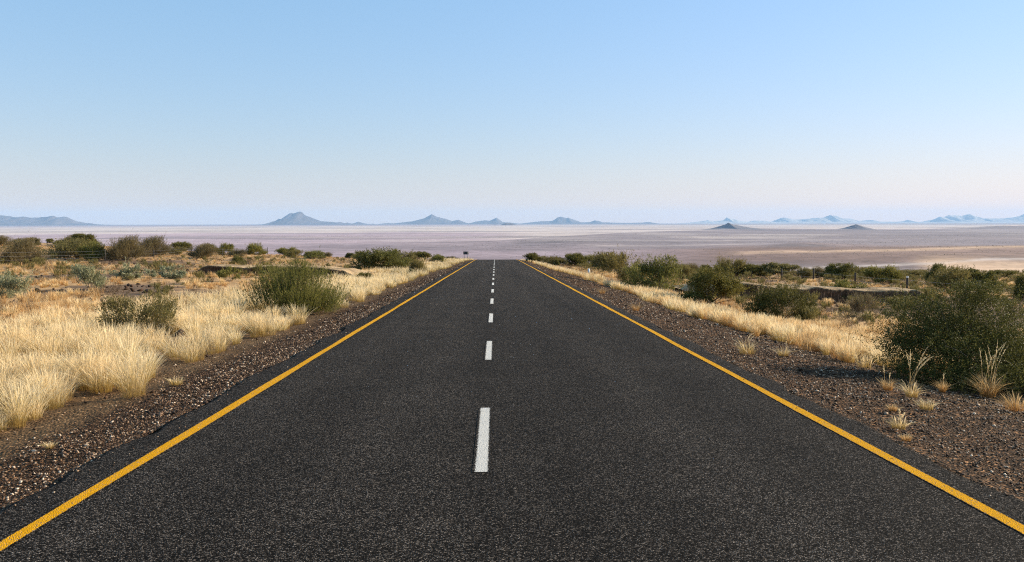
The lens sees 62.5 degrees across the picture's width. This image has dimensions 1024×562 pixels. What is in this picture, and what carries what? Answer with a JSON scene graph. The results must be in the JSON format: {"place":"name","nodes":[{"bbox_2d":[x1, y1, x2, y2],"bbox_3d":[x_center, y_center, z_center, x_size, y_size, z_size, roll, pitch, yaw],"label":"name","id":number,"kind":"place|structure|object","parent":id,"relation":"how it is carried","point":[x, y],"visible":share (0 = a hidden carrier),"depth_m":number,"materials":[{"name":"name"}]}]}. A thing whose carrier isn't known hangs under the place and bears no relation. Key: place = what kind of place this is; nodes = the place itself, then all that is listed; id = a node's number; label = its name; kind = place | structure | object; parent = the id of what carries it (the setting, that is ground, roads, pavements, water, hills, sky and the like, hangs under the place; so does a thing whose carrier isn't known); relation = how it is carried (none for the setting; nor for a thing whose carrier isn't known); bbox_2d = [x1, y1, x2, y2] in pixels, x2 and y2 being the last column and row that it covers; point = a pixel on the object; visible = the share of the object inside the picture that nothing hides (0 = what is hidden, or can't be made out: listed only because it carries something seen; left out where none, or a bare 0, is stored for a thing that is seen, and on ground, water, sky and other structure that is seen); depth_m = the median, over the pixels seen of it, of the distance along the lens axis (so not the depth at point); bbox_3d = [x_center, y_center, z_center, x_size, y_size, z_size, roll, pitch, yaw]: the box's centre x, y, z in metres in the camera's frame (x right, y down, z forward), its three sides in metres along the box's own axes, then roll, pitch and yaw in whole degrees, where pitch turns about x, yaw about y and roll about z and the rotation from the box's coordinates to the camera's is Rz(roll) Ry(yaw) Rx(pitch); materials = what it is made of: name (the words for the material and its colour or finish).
{"place":"outdoors","nodes":[
{"label":"outdoors","id":0,"kind":"place"},
{"bbox_2d":[0,215,100,225],"bbox_3d":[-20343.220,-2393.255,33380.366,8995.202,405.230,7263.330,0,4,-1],"label":"mesa mountain","id":1,"kind":"structure","parent":0,"point":[24,221],"depth_m":32390.98,"materials":[{"name":"stone"}]},
{"bbox_2d":[260,212,369,224],"bbox_3d":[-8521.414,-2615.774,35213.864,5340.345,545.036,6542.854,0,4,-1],"label":"twin top mountain","id":2,"kind":"structure","parent":0,"point":[298,218],"depth_m":33767.83,"materials":[{"name":"stone"}]},
{"bbox_2d":[383,214,469,223],"bbox_3d":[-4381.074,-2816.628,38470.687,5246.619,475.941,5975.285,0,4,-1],"label":"pointed mountain","id":3,"kind":"structure","parent":0,"point":[431,219],"depth_m":37739.57,"materials":[{"name":"stone"}]},
{"bbox_2d":[470,218,518,223],"bbox_3d":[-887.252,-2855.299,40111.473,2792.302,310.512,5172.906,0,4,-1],"label":"peak","id":4,"kind":"structure","parent":0,"point":[495,221],"depth_m":39414.04,"materials":[{"name":"stone"}]},
{"bbox_2d":[0,259,1023,561],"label":"road","id":5,"kind":"structure","parent":0,"point":[498,411],"depth_m":6.74,"materials":[{"name":"asphalt"}]},
{"bbox_2d":[0,223,1023,510],"bbox_3d":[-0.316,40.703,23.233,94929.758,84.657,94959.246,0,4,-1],"label":"ground","id":6,"kind":"structure","parent":0,"point":[918,247],"depth_m":1667.42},
{"bbox_2d":[0,235,13,245],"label":"bush","id":7,"kind":"object","parent":6,"relation":"on","point":[2,239],"visible":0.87,"depth_m":167.74,"materials":[{"name":"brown plant"}]},
{"bbox_2d":[0,269,39,297],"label":"bush","id":8,"kind":"object","parent":6,"relation":"on","point":[9,283],"visible":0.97,"depth_m":32.32,"materials":[{"name":"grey plant"}]},
{"bbox_2d":[9,237,33,244],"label":"bush","id":9,"kind":"object","parent":6,"relation":"on","point":[20,239],"visible":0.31,"depth_m":165.77,"materials":[{"name":"green plant"}]},
{"bbox_2d":[0,231,50,264],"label":"bush","id":10,"kind":"object","parent":6,"relation":"on","point":[17,248],"visible":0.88,"depth_m":86.74,"materials":[{"name":"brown plant"}]},
{"bbox_2d":[29,237,40,245],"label":"bush","id":11,"kind":"object","parent":6,"relation":"on","point":[37,243],"visible":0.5,"depth_m":173.35,"materials":[{"name":"green plant"}]},
{"bbox_2d":[3,369,82,403],"bbox_3d":[-6.048,1.331,10.776,1.394,0.470,1.413,0,4,-1],"label":"grass tuft","id":12,"kind":"object","parent":6,"relation":"on","point":[46,383],"visible":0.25,"depth_m":10.70,"materials":[{"name":"plant"}]},
{"bbox_2d":[37,442,58,448],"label":"grass tuft","id":13,"kind":"object","parent":6,"relation":"on","point":[48,446],"visible":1,"depth_m":7.84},
{"bbox_2d":[39,236,98,258],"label":"bush","id":14,"kind":"object","parent":6,"relation":"on","point":[63,249],"visible":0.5,"depth_m":108.13,"materials":[{"name":"green plant"}]},
{"bbox_2d":[69,231,98,242],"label":"tree","id":15,"kind":"object","parent":6,"relation":"on","point":[89,236],"visible":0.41,"depth_m":182.27,"materials":[{"name":"green plant"}]},
{"bbox_2d":[66,260,109,288],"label":"bush","id":16,"kind":"object","parent":6,"relation":"on","point":[87,275],"visible":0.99,"depth_m":37.66,"materials":[{"name":"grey plant"}]},
{"bbox_2d":[56,358,126,393],"bbox_3d":[-5.686,1.296,11.666,1.521,0.461,1.408,0,4,-1],"label":"grass tuft","id":17,"kind":"object","parent":6,"relation":"on","point":[106,387],"visible":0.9,"depth_m":11.57,"materials":[{"name":"plant"}]},
{"bbox_2d":[76,239,109,259],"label":"bush","id":18,"kind":"object","parent":6,"relation":"on","point":[95,250],"visible":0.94,"depth_m":104.59,"materials":[{"name":"green plant"}]},
{"bbox_2d":[97,233,148,259],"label":"bush","id":19,"kind":"object","parent":6,"relation":"on","point":[122,248],"visible":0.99,"depth_m":105.80,"materials":[{"name":"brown plant"}]},
{"bbox_2d":[108,257,142,279],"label":"bush","id":20,"kind":"object","parent":6,"relation":"on","point":[125,272],"visible":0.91,"depth_m":48.23,"materials":[{"name":"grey plant"}]},
{"bbox_2d":[89,282,181,335],"bbox_3d":[-8.575,0.648,19.251,1.965,1.325,1.618,-2,4,-22],"label":"bush","id":21,"kind":"object","parent":6,"relation":"on","point":[153,309],"visible":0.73,"depth_m":19.22,"materials":[{"name":"green plant"}]},
{"bbox_2d":[144,268,157,277],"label":"bush","id":22,"kind":"object","parent":6,"relation":"on","point":[147,272],"visible":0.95,"depth_m":51.77,"materials":[{"name":"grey plant"}]},
{"bbox_2d":[1,247,300,260],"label":"wire fence","id":23,"kind":"object","parent":6,"relation":"on","point":[153,253],"visible":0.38,"depth_m":117.79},
{"bbox_2d":[131,232,176,256],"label":"bush","id":24,"kind":"object","parent":6,"relation":"on","point":[152,243],"visible":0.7,"depth_m":128.25,"materials":[{"name":"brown plant"}]},
{"bbox_2d":[156,264,186,278],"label":"bush","id":25,"kind":"object","parent":6,"relation":"on","point":[177,275],"visible":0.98,"depth_m":50.87,"materials":[{"name":"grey plant"}]},
{"bbox_2d":[165,376,185,385],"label":"grass tuft","id":26,"kind":"object","parent":6,"relation":"on","point":[177,382],"visible":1,"depth_m":11.64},
{"bbox_2d":[170,244,186,254],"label":"bush","id":27,"kind":"object","parent":6,"relation":"on","point":[180,249],"visible":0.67,"depth_m":145.64,"materials":[{"name":"green plant"}]},
{"bbox_2d":[171,241,193,251],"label":"bush","id":28,"kind":"object","parent":6,"relation":"on","point":[183,244],"visible":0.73,"depth_m":170.15,"materials":[{"name":"green plant"}]},
{"bbox_2d":[184,241,222,257],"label":"bush","id":29,"kind":"object","parent":6,"relation":"on","point":[202,250],"visible":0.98,"depth_m":126.78,"materials":[{"name":"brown plant"}]},
{"bbox_2d":[218,241,234,254],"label":"bush","id":30,"kind":"object","parent":6,"relation":"on","point":[229,247],"visible":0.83,"depth_m":152.95,"materials":[{"name":"green plant"}]},
{"bbox_2d":[215,265,242,281],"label":"bush","id":31,"kind":"object","parent":6,"relation":"on","point":[224,274],"visible":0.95,"depth_m":49.33,"materials":[{"name":"green plant"}]},
{"bbox_2d":[226,248,246,256],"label":"bush","id":32,"kind":"object","parent":6,"relation":"on","point":[237,251],"visible":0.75,"depth_m":150.01,"materials":[{"name":"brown plant"}]},
{"bbox_2d":[229,256,247,263],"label":"bush","id":33,"kind":"object","parent":6,"relation":"on","point":[239,259],"visible":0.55,"depth_m":101.67,"materials":[{"name":"green plant"}]},
{"bbox_2d":[243,241,268,254],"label":"bush","id":34,"kind":"object","parent":6,"relation":"on","point":[253,248],"visible":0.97,"depth_m":164.89,"materials":[{"name":"green plant"}]},
{"bbox_2d":[196,264,374,276],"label":"earth bank","id":35,"kind":"structure","parent":6,"relation":"on","point":[219,267],"depth_m":58.71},
{"bbox_2d":[275,246,300,255],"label":"bush","id":36,"kind":"object","parent":6,"relation":"on","point":[281,250],"visible":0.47,"depth_m":152.37,"materials":[{"name":"green plant"}]},
{"bbox_2d":[284,250,302,257],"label":"bush","id":37,"kind":"object","parent":6,"relation":"on","point":[291,253],"visible":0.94,"depth_m":143.44,"materials":[{"name":"green plant"}]},
{"bbox_2d":[235,246,356,314],"bbox_3d":[-6.517,-0.027,25.796,3.095,2.164,2.961,3,5,40],"label":"bush","id":38,"kind":"object","parent":6,"relation":"on","point":[282,288],"visible":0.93,"depth_m":25.52,"materials":[{"name":"green plant"}]},
{"bbox_2d":[304,250,326,258],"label":"bush","id":39,"kind":"object","parent":6,"relation":"on","point":[316,253],"visible":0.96,"depth_m":141.07,"materials":[{"name":"green plant"}]},
{"bbox_2d":[323,252,333,256],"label":"bush","id":40,"kind":"object","parent":6,"relation":"on","point":[328,254],"visible":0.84,"depth_m":157.06,"materials":[{"name":"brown plant"}]},
{"bbox_2d":[344,252,353,257],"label":"bush","id":41,"kind":"object","parent":6,"relation":"on","point":[348,255],"visible":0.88,"depth_m":144.10,"materials":[{"name":"green plant"}]},
{"bbox_2d":[357,272,372,278],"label":"bush","id":42,"kind":"object","parent":6,"relation":"on","point":[365,274],"visible":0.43,"depth_m":53.43,"materials":[{"name":"green plant"}]},
{"bbox_2d":[349,247,412,269],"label":"bush","id":43,"kind":"object","parent":6,"relation":"on","point":[369,258],"visible":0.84,"depth_m":76.92,"materials":[{"name":"green plant"}]},
{"bbox_2d":[388,246,418,266],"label":"bush","id":44,"kind":"object","parent":6,"relation":"on","point":[411,255],"visible":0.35,"depth_m":84.03,"materials":[{"name":"green plant"}]},
{"bbox_2d":[404,259,426,271],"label":"bush","id":45,"kind":"object","parent":6,"relation":"on","point":[414,264],"visible":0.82,"depth_m":67.07,"materials":[{"name":"green plant"}]},
{"bbox_2d":[410,251,432,258],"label":"bush","id":46,"kind":"object","parent":6,"relation":"on","point":[421,255],"visible":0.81,"depth_m":141.22,"materials":[{"name":"green plant"}]},
{"bbox_2d":[429,254,447,261],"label":"bush","id":47,"kind":"object","parent":6,"relation":"on","point":[438,257],"visible":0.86,"depth_m":116.65,"materials":[{"name":"green plant"}]},
{"bbox_2d":[463,251,468,258],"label":"road sign","id":48,"kind":"object","parent":6,"relation":"on","point":[465,253],"visible":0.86,"depth_m":133.87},
{"bbox_2d":[0,245,1023,429],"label":"pale grass","id":49,"kind":"structure","parent":6,"relation":"on","point":[197,318],"depth_m":17.30,"materials":[{"name":"plant"}]},
{"bbox_2d":[0,261,1023,525],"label":"gravel","id":50,"kind":"structure","parent":6,"relation":"on","point":[290,345],"depth_m":11.07,"materials":[{"name":"gravel"}]},
{"bbox_2d":[0,245,1023,366],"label":"scrub","id":51,"kind":"object","parent":6,"relation":"on","point":[789,276],"visible":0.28,"depth_m":63.55,"materials":[{"name":"green plant"}]},
{"bbox_2d":[0,244,1023,373],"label":"tawny grass","id":52,"kind":"structure","parent":6,"relation":"on","point":[811,340],"depth_m":28.94,"materials":[{"name":"plant"}]},
{"bbox_2d":[7,258,1022,396],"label":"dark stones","id":53,"kind":"object","parent":6,"relation":"on","point":[188,270],"visible":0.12,"depth_m":38.55,"materials":[{"name":"stone"}]},
{"bbox_2d":[14,233,1020,257],"bbox_3d":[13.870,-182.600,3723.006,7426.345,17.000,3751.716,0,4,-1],"label":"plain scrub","id":54,"kind":"object","parent":6,"relation":"on","point":[696,237],"visible":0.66,"depth_m":3452.96,"materials":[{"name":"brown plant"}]},
{"bbox_2d":[522,253,541,261],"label":"bush","id":55,"kind":"object","parent":6,"relation":"on","point":[532,256],"visible":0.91,"depth_m":121.09,"materials":[{"name":"green plant"}]},
{"bbox_2d":[537,255,569,263],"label":"bush","id":56,"kind":"object","parent":6,"relation":"on","point":[551,259],"visible":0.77,"depth_m":121.75,"materials":[{"name":"green plant"}]},
{"bbox_2d":[564,252,587,265],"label":"bush","id":57,"kind":"object","parent":6,"relation":"on","point":[575,258],"visible":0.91,"depth_m":122.41,"materials":[{"name":"green plant"}]},
{"bbox_2d":[581,253,593,264],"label":"bush","id":58,"kind":"object","parent":6,"relation":"on","point":[587,258],"visible":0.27,"depth_m":142.26,"materials":[{"name":"green plant"}]},
{"bbox_2d":[589,251,622,267],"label":"bush","id":59,"kind":"object","parent":6,"relation":"on","point":[595,265],"visible":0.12,"depth_m":120.88,"materials":[{"name":"green plant"}]},
{"bbox_2d":[591,244,647,281],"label":"bush","id":60,"kind":"object","parent":6,"relation":"on","point":[615,262],"visible":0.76,"depth_m":54.33,"materials":[{"name":"green plant"}]},
{"bbox_2d":[630,302,647,310],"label":"grass tuft","id":61,"kind":"object","parent":6,"relation":"on","point":[636,308],"visible":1,"depth_m":24.37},
{"bbox_2d":[618,253,685,290],"bbox_3d":[7.801,-0.468,47.102,4.098,2.198,3.691,0,4,-1],"label":"bush","id":62,"kind":"object","parent":6,"relation":"on","point":[663,269],"visible":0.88,"depth_m":47.07,"materials":[{"name":"green plant"}]},
{"bbox_2d":[675,262,695,278],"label":"bush","id":63,"kind":"object","parent":6,"relation":"on","point":[687,270],"visible":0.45,"depth_m":78.81,"materials":[{"name":"green plant"}]},
{"bbox_2d":[688,261,701,271],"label":"bush","id":64,"kind":"object","parent":6,"relation":"on","point":[691,265],"visible":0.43,"depth_m":132.72,"materials":[{"name":"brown plant"}]},
{"bbox_2d":[675,258,751,304],"bbox_3d":[8.823,0.022,37.893,3.695,2.144,3.553,0,4,-1],"label":"bush","id":65,"kind":"object","parent":6,"relation":"on","point":[722,282],"visible":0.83,"depth_m":37.28,"materials":[{"name":"green plant"}]},
{"bbox_2d":[712,254,751,276],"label":"bush","id":66,"kind":"object","parent":6,"relation":"on","point":[737,262],"visible":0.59,"depth_m":97.91,"materials":[{"name":"green plant"}]},
{"bbox_2d":[702,223,765,229],"bbox_3d":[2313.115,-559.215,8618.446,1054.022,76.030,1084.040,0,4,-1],"label":"volcanic cone","id":67,"kind":"object","parent":6,"relation":"on","point":[728,226],"visible":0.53,"depth_m":8558.03,"materials":[{"name":"stone"}]},
{"bbox_2d":[727,332,764,353],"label":"grass tuft","id":68,"kind":"object","parent":6,"relation":"on","point":[746,350],"visible":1,"depth_m":14.56,"materials":[{"name":"plant"}]},
{"bbox_2d":[735,264,767,276],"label":"bush","id":69,"kind":"object","parent":6,"relation":"on","point":[757,270],"visible":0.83,"depth_m":97.82,"materials":[{"name":"green plant"}]},
{"bbox_2d":[762,260,800,277],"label":"bush","id":70,"kind":"object","parent":6,"relation":"on","point":[773,268],"visible":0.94,"depth_m":96.56,"materials":[{"name":"green plant"}]},
{"bbox_2d":[769,339,793,355],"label":"grass tuft","id":71,"kind":"object","parent":6,"relation":"on","point":[781,353],"visible":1,"depth_m":14.76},
{"bbox_2d":[738,280,825,321],"bbox_3d":[9.758,0.679,30.130,2.982,1.592,3.208,2,4,27],"label":"bush","id":72,"kind":"object","parent":6,"relation":"on","point":[772,299],"visible":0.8,"depth_m":29.81,"materials":[{"name":"green plant"}]},
{"bbox_2d":[777,294,801,319],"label":"grass tuft","id":73,"kind":"object","parent":6,"relation":"on","point":[790,311],"visible":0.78,"depth_m":29.69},
{"bbox_2d":[671,281,934,305],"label":"earth bank","id":74,"kind":"structure","parent":6,"relation":"on","point":[835,293],"depth_m":44.16,"materials":[{"name":"soil"}]},
{"bbox_2d":[795,266,814,277],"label":"bush","id":75,"kind":"object","parent":6,"relation":"on","point":[805,272],"visible":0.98,"depth_m":95.80,"materials":[{"name":"green plant"}]},
{"bbox_2d":[811,265,823,277],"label":"bush","id":76,"kind":"object","parent":6,"relation":"on","point":[818,269],"visible":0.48,"depth_m":97.60,"materials":[{"name":"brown plant"}]},
{"bbox_2d":[817,307,847,318],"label":"dry shrub","id":77,"kind":"object","parent":6,"relation":"on","point":[832,311],"visible":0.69,"depth_m":33.89,"materials":[{"name":"beige plant"}]},
{"bbox_2d":[819,261,859,279],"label":"bush","id":78,"kind":"object","parent":6,"relation":"on","point":[844,270],"visible":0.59,"depth_m":91.35,"materials":[{"name":"green plant"}]},
{"bbox_2d":[829,277,866,287],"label":"bush","id":79,"kind":"object","parent":6,"relation":"on","point":[841,283],"visible":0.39,"depth_m":46.41,"materials":[{"name":"green plant"}]},
{"bbox_2d":[841,224,876,229],"bbox_3d":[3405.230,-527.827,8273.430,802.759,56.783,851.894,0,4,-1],"label":"volcanic cone","id":80,"kind":"object","parent":6,"relation":"on","point":[857,227],"visible":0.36,"depth_m":8100.80,"materials":[{"name":"stone"}]},
{"bbox_2d":[853,267,867,276],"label":"bush","id":81,"kind":"object","parent":6,"relation":"on","point":[859,270],"visible":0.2,"depth_m":110.61,"materials":[{"name":"green plant"}]},
{"bbox_2d":[843,285,887,320],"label":"bush","id":82,"kind":"object","parent":6,"relation":"on","point":[857,307],"visible":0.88,"depth_m":32.70,"materials":[{"name":"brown plant"}]},
{"bbox_2d":[781,269,979,293],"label":"wire fence","id":83,"kind":"object","parent":6,"relation":"on","point":[907,278],"visible":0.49,"depth_m":72.86,"materials":[{"name":"metal"}]},
{"bbox_2d":[859,263,903,283],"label":"bush","id":84,"kind":"object","parent":6,"relation":"on","point":[883,275],"visible":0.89,"depth_m":76.46,"materials":[{"name":"green plant"}]},
{"bbox_2d":[875,365,901,390],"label":"grass tuft","id":85,"kind":"object","parent":6,"relation":"on","point":[888,387],"visible":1,"depth_m":11.22,"materials":[{"name":"plant"}]},
{"bbox_2d":[885,404,902,411],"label":"grass tuft","id":86,"kind":"object","parent":6,"relation":"on","point":[892,409],"visible":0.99,"depth_m":9.44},
{"bbox_2d":[882,409,916,429],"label":"grass tuft","id":87,"kind":"object","parent":6,"relation":"on","point":[895,426],"visible":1,"depth_m":8.33,"materials":[{"name":"plant"}]},
{"bbox_2d":[885,295,921,310],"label":"bush","id":88,"kind":"object","parent":6,"relation":"on","point":[888,300],"visible":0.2,"depth_m":39.77,"materials":[{"name":"green plant"}]},
{"bbox_2d":[898,433,918,441],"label":"grass tuft","id":89,"kind":"object","parent":6,"relation":"on","point":[906,438],"visible":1,"depth_m":7.75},
{"bbox_2d":[887,347,935,397],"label":"grass tuft","id":90,"kind":"object","parent":6,"relation":"on","point":[912,394],"visible":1,"depth_m":10.73,"materials":[{"name":"plant"}]},
{"bbox_2d":[901,267,929,276],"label":"bush","id":91,"kind":"object","parent":6,"relation":"on","point":[917,271],"visible":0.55,"depth_m":112.72,"materials":[{"name":"green plant"}]},
{"bbox_2d":[912,397,939,410],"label":"grass tuft","id":92,"kind":"object","parent":6,"relation":"on","point":[929,408],"visible":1,"depth_m":9.74,"materials":[{"name":"plant"}]},
{"bbox_2d":[846,265,1023,399],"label":"bush","id":93,"kind":"object","parent":6,"relation":"on","point":[963,346],"visible":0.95,"depth_m":13.09,"materials":[{"name":"green plant"}]},
{"bbox_2d":[922,262,950,281],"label":"bush","id":94,"kind":"object","parent":6,"relation":"on","point":[934,267],"visible":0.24,"depth_m":81.72,"materials":[{"name":"green plant"}]},
{"bbox_2d":[920,288,952,309],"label":"bush","id":95,"kind":"object","parent":6,"relation":"on","point":[926,292],"visible":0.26,"depth_m":40.40,"materials":[{"name":"green plant"}]},
{"bbox_2d":[934,374,958,391],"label":"grass tuft","id":96,"kind":"object","parent":6,"relation":"on","point":[942,388],"visible":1,"depth_m":11.67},
{"bbox_2d":[928,264,977,288],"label":"bush","id":97,"kind":"object","parent":6,"relation":"on","point":[952,274],"visible":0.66,"depth_m":66.89,"materials":[{"name":"green plant"}]},
{"bbox_2d":[961,264,1001,286],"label":"bush","id":98,"kind":"object","parent":6,"relation":"on","point":[981,275],"visible":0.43,"depth_m":67.28,"materials":[{"name":"green plant"}]},
{"bbox_2d":[959,341,1020,397],"bbox_3d":[6.581,1.194,11.756,0.994,0.818,1.007,3,5,34],"label":"grass tuft","id":99,"kind":"object","parent":6,"relation":"on","point":[987,392],"visible":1,"depth_m":11.71,"materials":[{"name":"plant"}]},
{"bbox_2d":[992,269,1017,277],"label":"bush","id":100,"kind":"object","parent":6,"relation":"on","point":[1007,273],"visible":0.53,"depth_m":114.00,"materials":[{"name":"green plant"}]},
{"bbox_2d":[990,390,1023,411],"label":"grass tuft","id":101,"kind":"object","parent":6,"relation":"on","point":[1013,408],"visible":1,"depth_m":10.48,"materials":[{"name":"plant"}]},
{"bbox_2d":[1011,274,1023,299],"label":"bush","id":102,"kind":"object","parent":6,"relation":"on","point":[1019,279],"visible":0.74,"depth_m":54.74,"materials":[{"name":"green plant"}]},
{"bbox_2d":[0,0,1023,224],"label":"sky","id":103,"kind":"structure","parent":0,"point":[113,112],"materials":[{"name":"blue"}]},
{"bbox_2d":[521,217,657,223],"bbox_3d":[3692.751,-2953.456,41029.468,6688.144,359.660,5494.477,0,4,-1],"label":"broad mountain","id":104,"kind":"structure","parent":0,"point":[560,220],"depth_m":40398.94,"materials":[{"name":"stone"}]},
{"bbox_2d":[677,215,924,223],"bbox_3d":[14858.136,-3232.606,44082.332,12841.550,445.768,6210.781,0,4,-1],"label":"range","id":105,"kind":"structure","parent":0,"point":[831,219],"depth_m":43375.41,"materials":[{"name":"stone"}]},
{"bbox_2d":[923,214,1023,222],"bbox_3d":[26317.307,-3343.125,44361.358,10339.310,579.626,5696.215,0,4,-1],"label":"range","id":106,"kind":"structure","parent":0,"point":[968,218],"depth_m":43559.99,"materials":[{"name":"stone"}]}
]}

